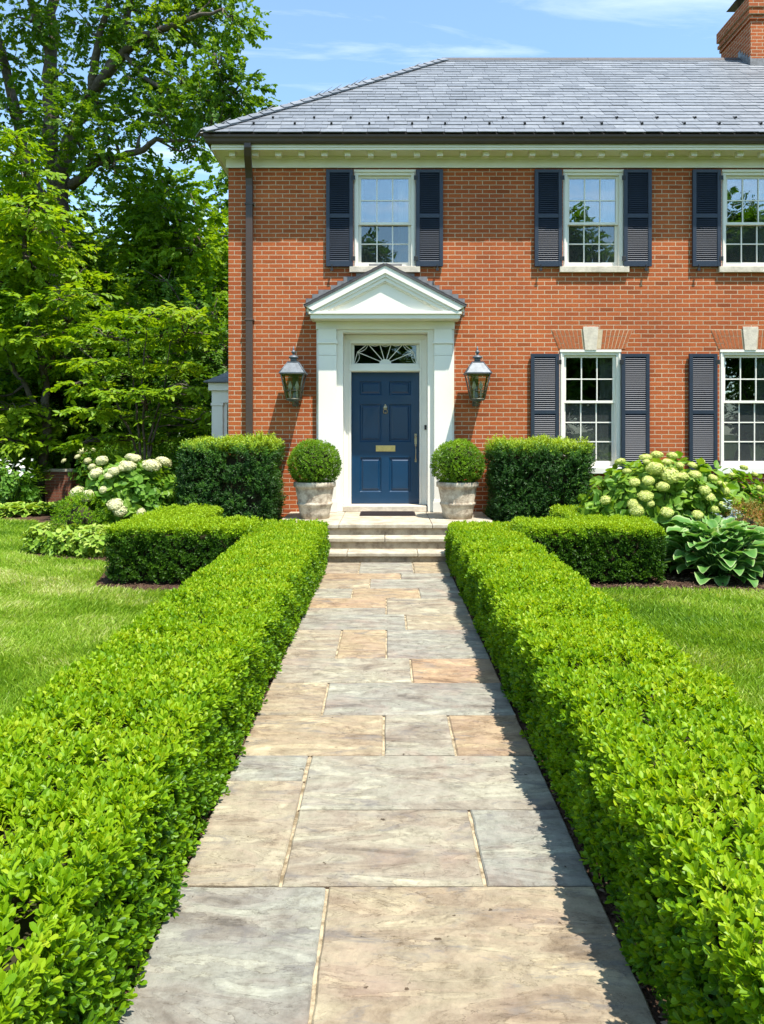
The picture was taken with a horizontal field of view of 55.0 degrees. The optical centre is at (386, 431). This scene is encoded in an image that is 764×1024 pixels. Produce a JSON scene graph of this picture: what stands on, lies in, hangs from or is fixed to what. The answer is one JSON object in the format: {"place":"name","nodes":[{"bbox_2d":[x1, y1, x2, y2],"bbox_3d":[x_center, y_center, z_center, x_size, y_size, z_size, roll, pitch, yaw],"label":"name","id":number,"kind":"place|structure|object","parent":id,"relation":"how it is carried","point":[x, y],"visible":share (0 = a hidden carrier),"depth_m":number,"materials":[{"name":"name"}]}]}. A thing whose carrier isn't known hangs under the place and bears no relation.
{"place":"outdoors","nodes":[
{"label":"outdoors","id":0,"kind":"place"},
{"bbox_2d":[0,0,734,411],"label":"sky","id":1,"kind":"structure","parent":0,"point":[315,46],"materials":[{"name":"blue"}]},
{"bbox_2d":[0,434,763,761],"bbox_3d":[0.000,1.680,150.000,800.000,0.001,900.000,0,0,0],"label":"ground","id":2,"kind":"structure","parent":0,"point":[614,592],"depth_m":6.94,"materials":[{"name":"green plant"}]},
{"bbox_2d":[1,267,39,350],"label":"background tree","id":3,"kind":"object","parent":2,"relation":"on","point":[18,321],"depth_m":21.92,"materials":[{"name":"green plant"}]},
{"bbox_2d":[0,308,103,478],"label":"background tree","id":4,"kind":"object","parent":2,"relation":"on","point":[52,396],"visible":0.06,"depth_m":19.32,"materials":[{"name":"green plant"}]},
{"bbox_2d":[0,155,114,329],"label":"background tree","id":5,"kind":"object","parent":2,"relation":"on","point":[88,206],"visible":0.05,"depth_m":24.42,"materials":[{"name":"green plant"}]},
{"bbox_2d":[0,126,123,501],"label":"dogwood tree","id":6,"kind":"object","parent":2,"relation":"on","point":[40,292],"visible":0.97,"depth_m":16.81,"materials":[{"name":"green plant"}]},
{"bbox_2d":[43,469,89,502],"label":"garden wall","id":7,"kind":"structure","parent":2,"relation":"on","point":[60,484],"depth_m":17.20,"materials":[{"name":"brick"}]},
{"bbox_2d":[4,225,133,326],"bbox_3d":[-11.368,-2.810,27.112,7.164,9.057,6.781,0,0,38],"label":"background tree","id":8,"kind":"object","parent":2,"relation":"on","point":[98,307],"visible":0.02,"depth_m":25.53,"materials":[{"name":"green plant"}]},
{"bbox_2d":[0,278,185,484],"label":"background tree","id":9,"kind":"object","parent":2,"relation":"on","point":[57,459],"visible":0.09,"depth_m":19.14,"materials":[{"name":"green plant"}]},
{"bbox_2d":[1,226,209,437],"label":"woods","id":10,"kind":"object","parent":2,"relation":"on","point":[114,269],"depth_m":38.10,"materials":[{"name":"green plant"}]},
{"bbox_2d":[10,166,224,434],"bbox_3d":[-8.582,-3.645,25.171,7.665,10.692,6.623,0,0,0],"label":"background tree","id":11,"kind":"object","parent":2,"relation":"on","point":[108,258],"visible":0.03,"depth_m":23.97,"materials":[{"name":"green plant"}]},
{"bbox_2d":[51,251,227,461],"bbox_3d":[-5.736,-1.522,19.753,6.850,6.470,5.121,0,0,20],"label":"background tree","id":12,"kind":"object","parent":2,"relation":"on","point":[169,295],"visible":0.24,"depth_m":19.07,"materials":[{"name":"green plant"}]},
{"bbox_2d":[0,0,280,468],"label":"shade tree","id":13,"kind":"object","parent":2,"relation":"on","point":[167,108],"visible":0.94,"depth_m":19.32,"materials":[{"name":"green plant"}]},
{"bbox_2d":[0,504,301,1023],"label":"mulch bed","id":14,"kind":"object","parent":2,"relation":"on","point":[44,517],"visible":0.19,"depth_m":8.04,"materials":[{"name":"brown soil"}]},
{"bbox_2d":[0,501,33,517],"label":"hosta plant","id":15,"kind":"object","parent":14,"relation":"on","point":[2,508],"visible":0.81,"depth_m":14.52,"materials":[{"name":"green plant"}]},
{"bbox_2d":[0,458,41,507],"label":"white perennial","id":16,"kind":"object","parent":14,"relation":"on","point":[7,492],"visible":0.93,"depth_m":15.47,"materials":[{"name":"green plant"}]},
{"bbox_2d":[0,447,53,502],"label":"understorey shrub","id":17,"kind":"object","parent":14,"relation":"on","point":[27,464],"visible":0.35,"depth_m":16.87,"materials":[{"name":"green plant"}]},
{"bbox_2d":[0,501,58,516],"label":"hosta plant","id":18,"kind":"object","parent":14,"relation":"on","point":[31,505],"visible":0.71,"depth_m":14.62,"materials":[{"name":"green plant"}]},
{"bbox_2d":[18,519,64,553],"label":"ground cover plant","id":19,"kind":"object","parent":14,"relation":"on","point":[29,536],"visible":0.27,"depth_m":10.13,"materials":[{"name":"green plant"}]},
{"bbox_2d":[17,500,70,514],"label":"hosta plant","id":20,"kind":"object","parent":14,"relation":"on","point":[47,505],"visible":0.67,"depth_m":14.82,"materials":[{"name":"green plant"}]},
{"bbox_2d":[37,522,95,556],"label":"ground cover plant","id":21,"kind":"object","parent":14,"relation":"on","point":[59,539],"visible":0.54,"depth_m":9.87,"materials":[{"name":"green plant"}]},
{"bbox_2d":[48,491,113,531],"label":"round shrub","id":22,"kind":"object","parent":14,"relation":"on","point":[81,515],"visible":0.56,"depth_m":10.26,"materials":[{"name":"green plant"}]},
{"bbox_2d":[67,523,118,557],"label":"ground cover plant","id":23,"kind":"object","parent":14,"relation":"on","point":[91,545],"visible":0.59,"depth_m":9.77,"materials":[{"name":"green plant"}]},
{"bbox_2d":[61,444,124,487],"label":"hydrangea bush","id":24,"kind":"object","parent":14,"relation":"on","point":[80,479],"visible":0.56,"depth_m":16.78,"materials":[{"name":"green plant"}]},
{"bbox_2d":[81,438,159,479],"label":"understorey shrub","id":25,"kind":"object","parent":14,"relation":"on","point":[110,453],"visible":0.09,"depth_m":16.45,"materials":[{"name":"green plant"}]},
{"bbox_2d":[69,451,179,524],"bbox_3d":[-3.840,0.989,10.991,1.710,1.387,1.316,0,0,0],"label":"hydrangea bush","id":26,"kind":"object","parent":14,"relation":"on","point":[127,487],"visible":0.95,"depth_m":10.63,"materials":[{"name":"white plant"}]},
{"bbox_2d":[43,300,227,460],"bbox_3d":[-4.764,-0.462,14.459,4.200,4.291,2.830,0,0,0],"label":"understorey tree","id":27,"kind":"object","parent":14,"relation":"on","point":[103,414],"visible":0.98,"depth_m":14.35,"materials":[{"name":"green plant"}]},
{"bbox_2d":[110,434,183,499],"bbox_3d":[-4.993,0.988,16.024,2.551,1.920,1.845,0,0,0],"label":"understorey shrub","id":28,"kind":"object","parent":14,"relation":"on","point":[165,445],"visible":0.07,"depth_m":15.81,"materials":[{"name":"green plant"}]},
{"bbox_2d":[0,518,331,1023],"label":"boxwood hedge","id":29,"kind":"object","parent":14,"relation":"on","point":[112,782],"visible":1,"depth_m":2.64,"materials":[{"name":"green plant"}]},
{"bbox_2d":[147,442,210,501],"bbox_3d":[-3.983,1.075,14.980,2.237,1.878,1.829,0,0,-18],"label":"understorey shrub","id":30,"kind":"object","parent":14,"relation":"on","point":[166,454],"visible":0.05,"depth_m":14.78,"materials":[{"name":"green plant"}]},
{"bbox_2d":[104,503,262,584],"bbox_3d":[-2.283,1.324,9.106,1.714,0.733,2.317,0,0,0],"label":"boxwood hedge","id":31,"kind":"object","parent":14,"relation":"on","point":[173,542],"visible":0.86,"depth_m":8.06,"materials":[{"name":"green plant"}]},
{"bbox_2d":[170,430,287,521],"bbox_3d":[-2.301,0.819,10.821,1.661,1.725,1.353,0,0,0],"label":"yew hedge","id":32,"kind":"object","parent":14,"relation":"on","point":[231,476],"visible":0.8,"depth_m":10.37,"materials":[{"name":"green plant"}]},
{"bbox_2d":[92,148,227,437],"bbox_3d":[-5.918,-3.513,22.677,5.841,10.422,6.383,0,0,-32],"label":"background tree","id":33,"kind":"object","parent":2,"relation":"on","point":[151,211],"visible":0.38,"depth_m":21.14,"materials":[{"name":"green plant"}]},
{"bbox_2d":[124,283,227,449],"bbox_3d":[-4.747,-0.979,18.337,3.539,5.344,3.983,0,0,-37],"label":"background tree","id":34,"kind":"object","parent":2,"relation":"on","point":[215,359],"visible":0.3,"depth_m":17.86,"materials":[{"name":"green plant"}]},
{"bbox_2d":[153,146,227,395],"bbox_3d":[-5.868,-4.308,26.065,6.291,12.090,6.000,0,0,0],"label":"background tree","id":35,"kind":"object","parent":2,"relation":"on","point":[219,184],"visible":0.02,"depth_m":24.86,"materials":[{"name":"green plant"}]},
{"bbox_2d":[56,555,763,1023],"bbox_3d":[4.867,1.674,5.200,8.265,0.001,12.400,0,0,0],"label":"mulch bed","id":36,"kind":"object","parent":2,"relation":"on","point":[654,1009],"visible":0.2,"depth_m":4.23,"materials":[{"name":"brown soil"}]},
{"bbox_2d":[478,433,596,529],"bbox_3d":[2.237,0.847,10.829,1.690,1.666,1.374,0,0,0],"label":"yew hedge","id":37,"kind":"object","parent":36,"relation":"on","point":[526,477],"visible":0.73,"depth_m":10.37,"materials":[{"name":"green plant"}]},
{"bbox_2d":[510,503,668,582],"bbox_3d":[2.276,1.325,9.117,1.732,0.723,2.351,0,0,0],"label":"boxwood hedge","id":38,"kind":"object","parent":36,"relation":"on","point":[599,547],"visible":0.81,"depth_m":8.06,"materials":[{"name":"green plant"}]},
{"bbox_2d":[444,520,763,1023],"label":"boxwood hedge","id":39,"kind":"object","parent":36,"relation":"on","point":[662,782],"visible":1,"depth_m":2.69,"materials":[{"name":"green plant"}]},
{"bbox_2d":[574,451,746,563],"bbox_3d":[3.514,0.969,9.427,2.341,1.459,1.337,0,0,0],"label":"hydrangea bush","id":40,"kind":"object","parent":36,"relation":"on","point":[658,490],"visible":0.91,"depth_m":9.09,"materials":[{"name":"green plant"}]},
{"bbox_2d":[660,513,763,587],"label":"hosta plant","id":41,"kind":"object","parent":36,"relation":"on","point":[716,558],"visible":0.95,"depth_m":8.27,"materials":[{"name":"green plant"}]},
{"bbox_2d":[705,498,743,550],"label":"silver plant","id":42,"kind":"object","parent":36,"relation":"on","point":[727,517],"visible":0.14,"depth_m":8.95,"materials":[{"name":"green plant"}]},
{"bbox_2d":[713,464,763,526],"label":"hydrangea bush","id":43,"kind":"object","parent":36,"relation":"on","point":[752,489],"visible":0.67,"depth_m":10.39,"materials":[{"name":"green plant"}]},
{"bbox_2d":[720,497,763,564],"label":"barberry shrub","id":44,"kind":"object","parent":36,"relation":"on","point":[750,520],"visible":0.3,"depth_m":8.97,"materials":[{"name":"red plant"}]},
{"bbox_2d":[195,0,763,516],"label":"brick house","id":45,"kind":"structure","parent":2,"relation":"on","point":[571,248],"depth_m":11.47,"materials":[{"name":"brick"},{"name":"slate"},{"name":"white paint"}]},
{"bbox_2d":[278,346,307,405],"bbox_3d":[-1.413,-0.851,11.226,0.399,0.908,0.490,0,0,0],"label":"wall lantern","id":46,"kind":"object","parent":45,"relation":"attached to","point":[294,368],"depth_m":11.14,"materials":[{"name":"black metal"}]},
{"bbox_2d":[326,169,442,272],"bbox_3d":[-0.027,-3.291,11.559,1.819,1.617,0.343,0,0,0],"label":"window","id":47,"kind":"structure","parent":45,"relation":"in","point":[420,198],"depth_m":11.43,"materials":[{"name":"white paint"}]},
{"bbox_2d":[352,372,418,503],"bbox_3d":[-0.015,0.101,11.760,1.084,2.106,0.120,0,0,0],"label":"door","id":48,"kind":"structure","parent":45,"relation":"in","point":[385,405],"depth_m":11.77,"materials":[{"name":"paint"}]},
{"bbox_2d":[463,346,491,405],"bbox_3d":[1.388,-0.851,11.226,0.399,0.908,0.490,0,0,0],"label":"wall lantern","id":49,"kind":"object","parent":45,"relation":"attached to","point":[476,368],"depth_m":11.14,"materials":[{"name":"black"}]},
{"bbox_2d":[531,350,649,473],"bbox_3d":[3.174,-0.305,11.559,1.846,1.960,0.343,0,0,0],"label":"window","id":50,"kind":"structure","parent":45,"relation":"in","point":[624,379],"depth_m":11.43,"materials":[{"name":"white paint"}]},
{"bbox_2d":[534,169,651,272],"bbox_3d":[3.220,-3.291,11.559,1.819,1.617,0.343,0,0,0],"label":"window","id":51,"kind":"structure","parent":45,"relation":"in","point":[626,224],"depth_m":11.44,"materials":[{"name":"white paint"}]},
{"bbox_2d":[688,350,763,473],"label":"window","id":52,"kind":"structure","parent":45,"relation":"in","point":[702,368],"depth_m":11.44,"materials":[{"name":"white paint"}]},
{"bbox_2d":[692,169,763,272],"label":"window","id":53,"kind":"structure","parent":45,"relation":"in","point":[706,183],"depth_m":11.43,"materials":[{"name":"white paint"}]},
{"bbox_2d":[117,562,655,1023],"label":"path","id":54,"kind":"structure","parent":0,"point":[385,838],"depth_m":2.83,"materials":[{"name":"stone"}]},
{"bbox_2d":[280,512,491,562],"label":"stone steps","id":55,"kind":"structure","parent":54,"relation":"on","point":[355,537],"depth_m":9.74,"materials":[{"name":"beige stone"}]},
{"bbox_2d":[293,481,335,519],"bbox_3d":[-1.037,0.983,10.621,0.612,0.525,0.612,0,0,0],"label":"planter pot","id":56,"kind":"object","parent":55,"relation":"on","point":[314,502],"visible":0.95,"depth_m":10.41,"materials":[{"name":"stone"}]},
{"bbox_2d":[286,438,342,482],"bbox_3d":[-1.040,0.454,10.616,0.817,0.726,0.825,0,0,0],"label":"boxwood ball","id":57,"kind":"object","parent":56,"relation":"in","point":[313,461],"visible":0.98,"depth_m":10.40,"materials":[{"name":"green plant"}]},
{"bbox_2d":[360,511,415,515],"bbox_3d":[0.020,1.234,11.090,0.830,0.019,0.500,0,0,0],"label":"doormat","id":58,"kind":"object","parent":55,"relation":"on","point":[387,513],"visible":1,"depth_m":10.99,"materials":[{"name":"rubber"}]},
{"bbox_2d":[436,480,478,519],"bbox_3d":[1.030,0.983,10.618,0.612,0.525,0.612,0,0,-36],"label":"planter pot","id":59,"kind":"object","parent":55,"relation":"on","point":[457,502],"visible":0.94,"depth_m":10.41,"materials":[{"name":"stone"}]},
{"bbox_2d":[429,438,485,482],"bbox_3d":[1.034,0.453,10.623,0.834,0.735,0.799,0,0,0],"label":"boxwood ball","id":60,"kind":"object","parent":59,"relation":"in","point":[458,462],"visible":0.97,"depth_m":10.41,"materials":[{"name":"green plant"}]}
]}

